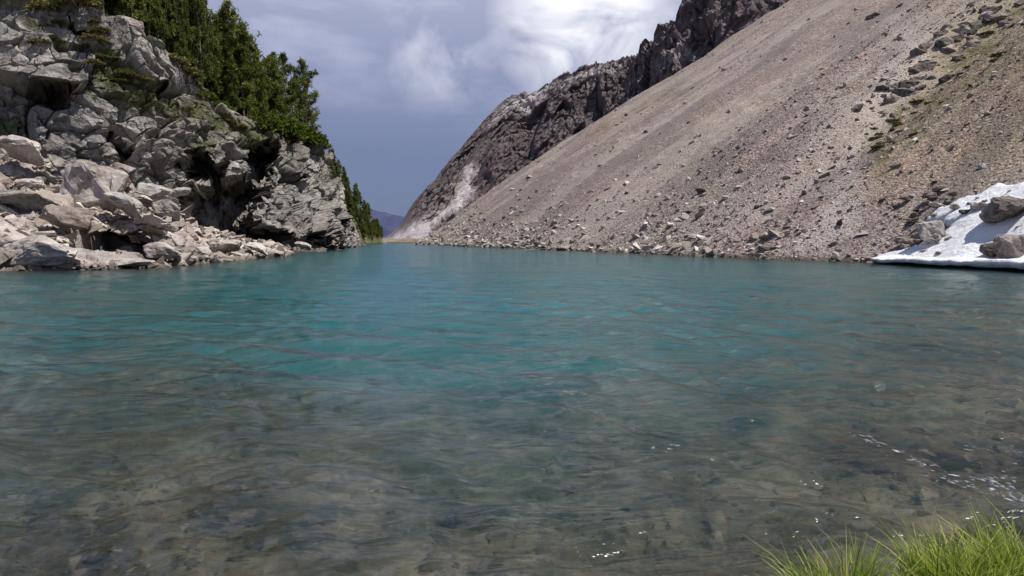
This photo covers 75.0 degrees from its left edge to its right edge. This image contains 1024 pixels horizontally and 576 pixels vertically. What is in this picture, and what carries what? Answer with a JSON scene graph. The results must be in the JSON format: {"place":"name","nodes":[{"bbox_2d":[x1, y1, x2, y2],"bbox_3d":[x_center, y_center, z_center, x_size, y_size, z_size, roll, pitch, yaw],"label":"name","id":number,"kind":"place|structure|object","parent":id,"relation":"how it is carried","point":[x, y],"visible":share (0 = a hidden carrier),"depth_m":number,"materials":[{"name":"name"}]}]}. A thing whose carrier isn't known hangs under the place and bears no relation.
{"place":"outdoors","nodes":[
{"label":"outdoors","id":0,"kind":"place"},
{"bbox_2d":[0,148,293,270],"bbox_3d":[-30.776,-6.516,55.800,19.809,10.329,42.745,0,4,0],"label":"rubble","id":1,"kind":"object","parent":0,"point":[99,224],"visible":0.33,"depth_m":47.44,"materials":[{"name":"stone"}]},
{"bbox_2d":[0,247,12,265],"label":"boulder","id":2,"kind":"object","parent":1,"relation":"on","point":[6,255],"visible":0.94,"depth_m":36.27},
{"bbox_2d":[0,236,13,246],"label":"rock","id":3,"kind":"object","parent":1,"relation":"on","point":[6,240],"visible":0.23,"depth_m":38.48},
{"bbox_2d":[0,218,27,241],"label":"boulder","id":4,"kind":"object","parent":1,"relation":"on","point":[7,229],"visible":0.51,"depth_m":39.12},
{"bbox_2d":[3,217,37,229],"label":"rock","id":5,"kind":"object","parent":1,"relation":"on","point":[20,223],"visible":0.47,"depth_m":41.20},
{"bbox_2d":[0,135,43,165],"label":"boulder","id":6,"kind":"object","parent":1,"relation":"on","point":[22,149],"visible":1,"depth_m":47.47,"materials":[{"name":"stone"}]},
{"bbox_2d":[16,211,39,219],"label":"rock","id":7,"kind":"object","parent":1,"relation":"on","point":[32,217],"visible":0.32,"depth_m":42.49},
{"bbox_2d":[14,178,45,188],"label":"rock","id":8,"kind":"object","parent":1,"relation":"on","point":[32,183],"visible":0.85,"depth_m":47.15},
{"bbox_2d":[0,189,60,213],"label":"boulder","id":9,"kind":"object","parent":1,"relation":"on","point":[26,201],"visible":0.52,"depth_m":42.76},
{"bbox_2d":[3,235,84,266],"bbox_3d":[-26.256,-2.073,37.453,4.932,1.790,2.532,0,3,19],"label":"boulder","id":10,"kind":"object","parent":1,"relation":"on","point":[39,250],"visible":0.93,"depth_m":36.34,"materials":[{"name":"stone"}]},
{"bbox_2d":[34,171,61,184],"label":"rock","id":11,"kind":"object","parent":1,"relation":"on","point":[46,174],"visible":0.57,"depth_m":49.03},
{"bbox_2d":[47,154,71,171],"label":"boulder","id":12,"kind":"object","parent":1,"relation":"on","point":[59,164],"visible":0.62,"depth_m":49.26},
{"bbox_2d":[38,204,96,228],"bbox_3d":[-27.879,-4.465,41.765,2.980,1.408,2.289,4,4,-22],"label":"boulder","id":13,"kind":"object","parent":1,"relation":"on","point":[68,217],"visible":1,"depth_m":41.36,"materials":[{"name":"stone"}]},
{"bbox_2d":[59,159,128,211],"bbox_3d":[-30.008,-7.087,48.341,4.054,3.832,4.366,9,0,20],"label":"boulder","id":14,"kind":"object","parent":1,"relation":"on","point":[87,183],"visible":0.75,"depth_m":46.97,"materials":[{"name":"stone"}]},
{"bbox_2d":[109,162,135,172],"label":"boulder","id":15,"kind":"object","parent":1,"relation":"on","point":[121,167],"visible":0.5,"depth_m":54.92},
{"bbox_2d":[105,258,154,265],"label":"boulder","id":16,"kind":"object","parent":1,"relation":"on","point":[130,262],"visible":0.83,"depth_m":38.45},
{"bbox_2d":[139,198,154,208],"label":"rock","id":17,"kind":"object","parent":1,"relation":"on","point":[146,203],"visible":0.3,"depth_m":54.67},
{"bbox_2d":[132,214,173,230],"bbox_3d":[-26.009,-4.738,48.016,2.418,1.204,2.298,0,-2,9],"label":"boulder","id":18,"kind":"object","parent":1,"relation":"on","point":[151,220],"visible":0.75,"depth_m":47.73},
{"bbox_2d":[103,191,143,220],"bbox_3d":[-27.032,-5.738,46.959,2.768,1.652,2.426,15,-1,8],"label":"boulder","id":19,"kind":"object","parent":18,"relation":"on","point":[133,207],"visible":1,"depth_m":46.18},
{"bbox_2d":[134,182,172,199],"bbox_3d":[-29.215,-7.828,54.328,2.787,1.396,2.354,1,7,-22],"label":"boulder","id":20,"kind":"object","parent":1,"relation":"on","point":[155,191],"visible":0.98,"depth_m":53.86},
{"bbox_2d":[143,242,181,258],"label":"boulder","id":21,"kind":"object","parent":1,"relation":"on","point":[157,250],"visible":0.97,"depth_m":41.77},
{"bbox_2d":[152,199,180,218],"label":"boulder","id":22,"kind":"object","parent":1,"relation":"on","point":[166,207],"visible":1,"depth_m":52.68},
{"bbox_2d":[170,187,190,197],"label":"boulder","id":23,"kind":"object","parent":1,"relation":"on","point":[180,191],"visible":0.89,"depth_m":58.60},
{"bbox_2d":[170,233,200,252],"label":"boulder","id":24,"kind":"object","parent":1,"relation":"on","point":[187,245],"visible":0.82,"depth_m":46.31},
{"bbox_2d":[191,246,211,260],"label":"boulder","id":25,"kind":"object","parent":1,"relation":"on","point":[203,252],"visible":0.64,"depth_m":46.85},
{"bbox_2d":[210,239,241,252],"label":"boulder","id":26,"kind":"object","parent":1,"relation":"on","point":[230,245],"visible":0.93,"depth_m":52.91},
{"bbox_2d":[245,242,267,254],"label":"boulder","id":27,"kind":"object","parent":1,"relation":"on","point":[259,247],"visible":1,"depth_m":58.27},
{"bbox_2d":[295,241,311,249],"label":"boulder","id":28,"kind":"object","parent":1,"relation":"on","point":[304,245],"visible":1,"depth_m":69.24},
{"bbox_2d":[0,0,365,251],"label":"cliff","id":29,"kind":"structure","parent":0,"point":[62,100],"depth_m":62.28,"materials":[{"name":"stone"}]},
{"bbox_2d":[25,37,52,44],"bbox_3d":[-40.236,-21.053,56.942,1.864,0.604,1.888,2,5,29],"label":"shrub","id":30,"kind":"object","parent":29,"relation":"on","point":[32,40],"visible":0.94,"depth_m":56.55,"materials":[{"name":"green plant"}]},
{"bbox_2d":[21,0,59,11],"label":"shrub","id":31,"kind":"object","parent":29,"relation":"on","point":[37,4],"visible":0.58,"depth_m":59.39,"materials":[{"name":"green plant"}]},
{"bbox_2d":[50,18,72,25],"bbox_3d":[-40.367,-23.845,59.973,1.750,0.567,1.773,-1,4,-9],"label":"shrub","id":32,"kind":"object","parent":29,"relation":"on","point":[61,22],"visible":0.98,"depth_m":59.52,"materials":[{"name":"green plant"}]},
{"bbox_2d":[43,0,104,9],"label":"shrub","id":33,"kind":"object","parent":29,"relation":"on","point":[92,3],"visible":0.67,"depth_m":59.74,"materials":[{"name":"green plant"}]},
{"bbox_2d":[76,33,109,44],"bbox_3d":[-36.247,-21.610,57.649,2.470,0.605,2.203,-4,6,-44],"label":"shrub","id":34,"kind":"object","parent":29,"relation":"on","point":[100,39],"visible":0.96,"depth_m":57.36,"materials":[{"name":"green plant"}]},
{"bbox_2d":[83,58,105,64],"bbox_3d":[-35.509,-19.284,56.767,1.694,0.456,1.543,1,4,13],"label":"shrub","id":35,"kind":"object","parent":29,"relation":"on","point":[96,62],"visible":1,"depth_m":56.54,"materials":[{"name":"green plant"}]},
{"bbox_2d":[85,26,110,33],"bbox_3d":[-36.929,-22.986,59.676,2.138,0.576,1.948,1,5,19],"label":"shrub","id":36,"kind":"object","parent":29,"relation":"on","point":[91,30],"visible":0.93,"depth_m":59.29,"materials":[{"name":"green plant"}]},
{"bbox_2d":[104,0,134,15],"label":"conifer tree","id":37,"kind":"object","parent":29,"relation":"on","point":[111,6],"visible":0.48,"depth_m":66.92,"materials":[{"name":"green plant"}]},
{"bbox_2d":[109,77,132,83],"bbox_3d":[-35.292,-18.778,60.188,1.881,0.556,2.065,-1,4,-10],"label":"shrub","id":38,"kind":"object","parent":29,"relation":"on","point":[121,79],"visible":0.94,"depth_m":59.81,"materials":[{"name":"green plant"}]},
{"bbox_2d":[112,69,135,75],"bbox_3d":[-34.933,-19.393,60.262,2.271,0.556,2.026,3,5,34],"label":"shrub","id":39,"kind":"object","parent":29,"relation":"on","point":[122,72],"visible":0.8,"depth_m":59.73,"materials":[{"name":"green plant"}]},
{"bbox_2d":[114,0,149,21],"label":"conifer tree","id":40,"kind":"object","parent":29,"relation":"on","point":[139,14],"visible":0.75,"depth_m":65.43,"materials":[{"name":"green plant"}]},
{"bbox_2d":[118,15,145,38],"bbox_3d":[-36.041,-24.372,62.884,2.212,2.122,2.745,7,-3,36],"label":"boulder","id":41,"kind":"object","parent":29,"relation":"on","point":[138,25],"visible":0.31,"depth_m":62.45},
{"bbox_2d":[120,0,152,17],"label":"conifer tree","id":42,"kind":"object","parent":29,"relation":"on","point":[129,5],"visible":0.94,"depth_m":65.67,"materials":[{"name":"green plant"}]},
{"bbox_2d":[136,0,159,32],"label":"conifer tree","id":43,"kind":"object","parent":29,"relation":"on","point":[147,26],"visible":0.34,"depth_m":68.14,"materials":[{"name":"green plant"}]},
{"bbox_2d":[135,0,168,39],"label":"conifer tree","id":44,"kind":"object","parent":29,"relation":"on","point":[159,13],"visible":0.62,"depth_m":68.36,"materials":[{"name":"green plant"}]},
{"bbox_2d":[159,0,178,51],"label":"conifer tree","id":45,"kind":"object","parent":29,"relation":"on","point":[169,33],"visible":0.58,"depth_m":71.38,"materials":[{"name":"green plant"}]},
{"bbox_2d":[153,0,185,52],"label":"conifer tree","id":46,"kind":"object","parent":29,"relation":"on","point":[177,27],"visible":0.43,"depth_m":71.38,"materials":[{"name":"green plant"}]},
{"bbox_2d":[167,0,189,60],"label":"conifer tree","id":47,"kind":"object","parent":29,"relation":"on","point":[179,44],"visible":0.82,"depth_m":71.95,"materials":[{"name":"green plant"}]},
{"bbox_2d":[168,52,190,66],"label":"shrub","id":48,"kind":"object","parent":29,"relation":"on","point":[181,60],"visible":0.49,"depth_m":67.61,"materials":[{"name":"green plant"}]},
{"bbox_2d":[174,0,193,62],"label":"conifer tree","id":49,"kind":"object","parent":29,"relation":"on","point":[188,38],"visible":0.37,"depth_m":74.55,"materials":[{"name":"green plant"}]},
{"bbox_2d":[183,65,205,78],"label":"shrub","id":50,"kind":"object","parent":29,"relation":"on","point":[195,72],"visible":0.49,"depth_m":70.71,"materials":[{"name":"green plant"}]},
{"bbox_2d":[186,0,218,84],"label":"conifer tree","id":51,"kind":"object","parent":29,"relation":"on","point":[196,31],"visible":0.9,"depth_m":76.53,"materials":[{"name":"green plant"}]},
{"bbox_2d":[185,0,220,80],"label":"conifer tree","id":52,"kind":"object","parent":29,"relation":"on","point":[215,70],"visible":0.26,"depth_m":78.10,"materials":[{"name":"green plant"}]},
{"bbox_2d":[201,91,217,101],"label":"shrub","id":53,"kind":"object","parent":29,"relation":"on","point":[210,96],"visible":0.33,"depth_m":74.25,"materials":[{"name":"green plant"}]},
{"bbox_2d":[202,1,223,90],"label":"conifer tree","id":54,"kind":"object","parent":29,"relation":"on","point":[211,79],"visible":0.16,"depth_m":82.32,"materials":[{"name":"green plant"}]},
{"bbox_2d":[206,12,226,99],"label":"conifer tree","id":55,"kind":"object","parent":29,"relation":"on","point":[221,74],"visible":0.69,"depth_m":82.61,"materials":[{"name":"green plant"}]},
{"bbox_2d":[215,24,226,100],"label":"conifer tree","id":56,"kind":"object","parent":29,"relation":"on","point":[219,31],"visible":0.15,"depth_m":85.53,"materials":[{"name":"green plant"}]},
{"bbox_2d":[213,100,235,109],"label":"shrub","id":57,"kind":"object","parent":29,"relation":"on","point":[227,104],"visible":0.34,"depth_m":78.25,"materials":[{"name":"green plant"}]},
{"bbox_2d":[208,0,260,113],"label":"conifer tree","id":58,"kind":"object","parent":29,"relation":"on","point":[224,13],"visible":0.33,"depth_m":85.38,"materials":[{"name":"green plant"}]},
{"bbox_2d":[224,51,244,110],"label":"conifer tree","id":59,"kind":"object","parent":29,"relation":"on","point":[232,92],"visible":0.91,"depth_m":82.35,"materials":[{"name":"green plant"}]},
{"bbox_2d":[212,8,258,91],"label":"conifer tree","id":60,"kind":"object","parent":29,"relation":"on","point":[220,20],"visible":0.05,"depth_m":86.94,"materials":[{"name":"green plant"}]},
{"bbox_2d":[224,20,258,115],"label":"conifer tree","id":61,"kind":"object","parent":29,"relation":"on","point":[241,46],"visible":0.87,"depth_m":84.22,"materials":[{"name":"green plant"}]},
{"bbox_2d":[241,51,255,116],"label":"conifer tree","id":62,"kind":"object","parent":29,"relation":"on","point":[247,109],"visible":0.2,"depth_m":86.07,"materials":[{"name":"green plant"}]},
{"bbox_2d":[239,42,270,115],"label":"conifer tree","id":63,"kind":"object","parent":29,"relation":"on","point":[258,69],"visible":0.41,"depth_m":87.41,"materials":[{"name":"green plant"}]},
{"bbox_2d":[252,45,268,114],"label":"conifer tree","id":64,"kind":"object","parent":29,"relation":"on","point":[258,104],"visible":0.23,"depth_m":88.91,"materials":[{"name":"green plant"}]},
{"bbox_2d":[254,61,275,112],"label":"conifer tree","id":65,"kind":"object","parent":29,"relation":"on","point":[268,91],"visible":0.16,"depth_m":90.71,"materials":[{"name":"green plant"}]},
{"bbox_2d":[246,113,288,133],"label":"shrub","id":66,"kind":"object","parent":29,"relation":"on","point":[263,120],"visible":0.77,"depth_m":85.22,"materials":[{"name":"green plant"}]},
{"bbox_2d":[262,51,290,109],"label":"conifer tree","id":67,"kind":"object","parent":29,"relation":"on","point":[269,57],"visible":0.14,"depth_m":99.20,"materials":[{"name":"green plant"}]},
{"bbox_2d":[267,71,293,115],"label":"conifer tree","id":68,"kind":"object","parent":29,"relation":"on","point":[279,103],"visible":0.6,"depth_m":93.09,"materials":[{"name":"green plant"}]},
{"bbox_2d":[265,59,295,114],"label":"conifer tree","id":69,"kind":"object","parent":29,"relation":"on","point":[273,66],"visible":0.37,"depth_m":94.49,"materials":[{"name":"green plant"}]},
{"bbox_2d":[266,109,306,138],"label":"shrub","id":70,"kind":"object","parent":29,"relation":"on","point":[295,127],"visible":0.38,"depth_m":88.95,"materials":[{"name":"green plant"}]},
{"bbox_2d":[269,51,308,124],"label":"conifer tree","id":71,"kind":"object","parent":29,"relation":"on","point":[293,84],"visible":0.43,"depth_m":97.06,"materials":[{"name":"green plant"}]},
{"bbox_2d":[283,122,307,141],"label":"shrub","id":72,"kind":"object","parent":29,"relation":"on","point":[296,139],"visible":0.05,"depth_m":93.43,"materials":[{"name":"green plant"}]},
{"bbox_2d":[290,56,320,129],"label":"conifer tree","id":73,"kind":"object","parent":29,"relation":"on","point":[303,70],"visible":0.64,"depth_m":101.70,"materials":[{"name":"green plant"}]},
{"bbox_2d":[288,120,326,146],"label":"shrub","id":74,"kind":"object","parent":29,"relation":"on","point":[313,136],"visible":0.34,"depth_m":98.04,"materials":[{"name":"green plant"}]},
{"bbox_2d":[299,89,321,129],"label":"conifer tree","id":75,"kind":"object","parent":29,"relation":"on","point":[309,110],"visible":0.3,"depth_m":104.61,"materials":[{"name":"green plant"}]},
{"bbox_2d":[317,129,332,149],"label":"shrub","id":76,"kind":"object","parent":29,"relation":"on","point":[327,145],"visible":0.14,"depth_m":102.54,"materials":[{"name":"green plant"}]},
{"bbox_2d":[329,168,386,243],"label":"hill","id":77,"kind":"structure","parent":0,"point":[377,239],"depth_m":190.73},
{"bbox_2d":[360,207,403,237],"bbox_3d":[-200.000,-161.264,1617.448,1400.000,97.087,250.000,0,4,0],"label":"hill","id":78,"kind":"structure","parent":0,"point":[389,223],"depth_m":1561.15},
{"bbox_2d":[383,238,421,242],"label":"shore","id":79,"kind":"structure","parent":0,"point":[405,240],"depth_m":246.75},
{"bbox_2d":[204,0,681,216],"label":"sky","id":80,"kind":"structure","parent":0,"point":[402,86],"materials":[{"name":"grey"}]},
{"bbox_2d":[0,243,1023,575],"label":"water","id":81,"kind":"structure","parent":0,"point":[398,409],"depth_m":6.82,"materials":[{"name":"liquid"}]},
{"bbox_2d":[849,432,1023,501],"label":"foam","id":82,"kind":"object","parent":81,"relation":"on","point":[993,490],"visible":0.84,"depth_m":4.92,"materials":[{"name":"grey"}]},
{"bbox_2d":[384,0,788,238],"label":"mountain","id":83,"kind":"structure","parent":0,"point":[512,134],"depth_m":358.45,"materials":[{"name":"stone"}]},
{"bbox_2d":[414,0,1023,270],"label":"scree slope","id":84,"kind":"structure","parent":0,"point":[807,42],"depth_m":84.99,"materials":[{"name":"gravel"}]},
{"bbox_2d":[851,103,863,112],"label":"outcrop rock","id":85,"kind":"object","parent":84,"relation":"on","point":[856,108],"visible":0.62,"depth_m":75.08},
{"bbox_2d":[884,94,899,103],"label":"outcrop rock","id":86,"kind":"object","parent":84,"relation":"on","point":[893,98],"visible":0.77,"depth_m":75.05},
{"bbox_2d":[887,81,898,91],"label":"outcrop rock","id":87,"kind":"object","parent":84,"relation":"on","point":[893,85],"visible":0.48,"depth_m":77.21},
{"bbox_2d":[896,88,916,96],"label":"outcrop rock","id":88,"kind":"object","parent":84,"relation":"on","point":[906,92],"visible":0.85,"depth_m":75.03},
{"bbox_2d":[898,237,921,246],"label":"boulder","id":89,"kind":"object","parent":84,"relation":"on","point":[910,242],"visible":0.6,"depth_m":46.56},
{"bbox_2d":[899,80,920,87],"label":"outcrop rock","id":90,"kind":"object","parent":84,"relation":"on","point":[905,83],"visible":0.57,"depth_m":76.61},
{"bbox_2d":[908,62,926,73],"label":"outcrop rock","id":91,"kind":"object","parent":84,"relation":"on","point":[918,67],"visible":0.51,"depth_m":78.52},
{"bbox_2d":[909,48,926,55],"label":"outcrop rock","id":92,"kind":"object","parent":84,"relation":"on","point":[915,51],"visible":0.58,"depth_m":81.78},
{"bbox_2d":[918,42,932,49],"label":"outcrop rock","id":93,"kind":"object","parent":84,"relation":"on","point":[925,46],"visible":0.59,"depth_m":82.06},
{"bbox_2d":[923,61,936,70],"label":"outcrop rock","id":94,"kind":"object","parent":84,"relation":"on","point":[930,65],"visible":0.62,"depth_m":78.22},
{"bbox_2d":[933,29,948,37],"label":"outcrop rock","id":95,"kind":"object","parent":84,"relation":"on","point":[943,32],"visible":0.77,"depth_m":82.89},
{"bbox_2d":[934,36,954,47],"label":"outcrop rock","id":96,"kind":"object","parent":84,"relation":"on","point":[945,41],"visible":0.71,"depth_m":80.70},
{"bbox_2d":[938,74,954,82],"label":"outcrop rock","id":97,"kind":"object","parent":84,"relation":"on","point":[944,78],"visible":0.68,"depth_m":74.17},
{"bbox_2d":[870,182,1023,268],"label":"snow patch","id":98,"kind":"object","parent":84,"relation":"on","point":[968,234],"visible":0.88,"depth_m":42.68,"materials":[{"name":"snow"}]},
{"bbox_2d":[916,220,945,242],"bbox_3d":[28.384,-3.626,44.875,2.015,1.909,1.315,1,4,16],"label":"boulder","id":99,"kind":"object","parent":98,"relation":"on","point":[931,231],"visible":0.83,"depth_m":44.57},
{"bbox_2d":[969,202,987,210],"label":"boulder","id":100,"kind":"object","parent":98,"relation":"on","point":[974,206],"visible":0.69,"depth_m":44.04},
{"bbox_2d":[979,242,996,257],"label":"boulder","id":101,"kind":"object","parent":98,"relation":"on","point":[987,249],"visible":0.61,"depth_m":39.12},
{"bbox_2d":[979,196,1023,222],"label":"boulder","id":102,"kind":"object","parent":98,"relation":"on","point":[998,209],"visible":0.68,"depth_m":40.85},
{"bbox_2d":[991,234,1023,258],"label":"boulder","id":103,"kind":"object","parent":98,"relation":"on","point":[1006,246],"visible":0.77,"depth_m":37.50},
{"bbox_2d":[939,44,957,51],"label":"outcrop rock","id":104,"kind":"object","parent":84,"relation":"on","point":[951,48],"visible":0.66,"depth_m":80.06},
{"bbox_2d":[961,39,980,47],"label":"outcrop rock","id":105,"kind":"object","parent":84,"relation":"on","point":[973,43],"visible":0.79,"depth_m":79.15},
{"bbox_2d":[968,21,980,28],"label":"outcrop rock","id":106,"kind":"object","parent":84,"relation":"on","point":[974,25],"visible":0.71,"depth_m":81.89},
{"bbox_2d":[979,11,993,19],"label":"outcrop rock","id":107,"kind":"object","parent":84,"relation":"on","point":[986,14],"visible":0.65,"depth_m":82.64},
{"bbox_2d":[979,6,1000,13],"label":"outcrop rock","id":108,"kind":"object","parent":84,"relation":"on","point":[994,9],"visible":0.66,"depth_m":83.19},
{"bbox_2d":[990,12,1008,22],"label":"outcrop rock","id":109,"kind":"object","parent":84,"relation":"on","point":[999,16],"visible":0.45,"depth_m":81.39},
{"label":"lake bank","id":110,"kind":"structure","parent":0,"visible":0},
{"bbox_2d":[743,519,931,575],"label":"grass tuft","id":111,"kind":"object","parent":110,"relation":"on","point":[856,571],"visible":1,"depth_m":3.02,"materials":[{"name":"plant"}]},
{"bbox_2d":[867,516,1023,575],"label":"grass tuft","id":112,"kind":"object","parent":110,"relation":"on","point":[918,557],"visible":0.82,"depth_m":3.14,"materials":[{"name":"plant"}]},
{"bbox_2d":[902,517,1023,575],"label":"grass tuft","id":113,"kind":"object","parent":110,"relation":"on","point":[985,565],"visible":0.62,"depth_m":3.11,"materials":[{"name":"plant"}]},
{"bbox_2d":[904,498,1023,575],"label":"grass tuft","id":114,"kind":"object","parent":110,"relation":"on","point":[1001,546],"visible":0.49,"depth_m":3.28,"materials":[{"name":"plant"}]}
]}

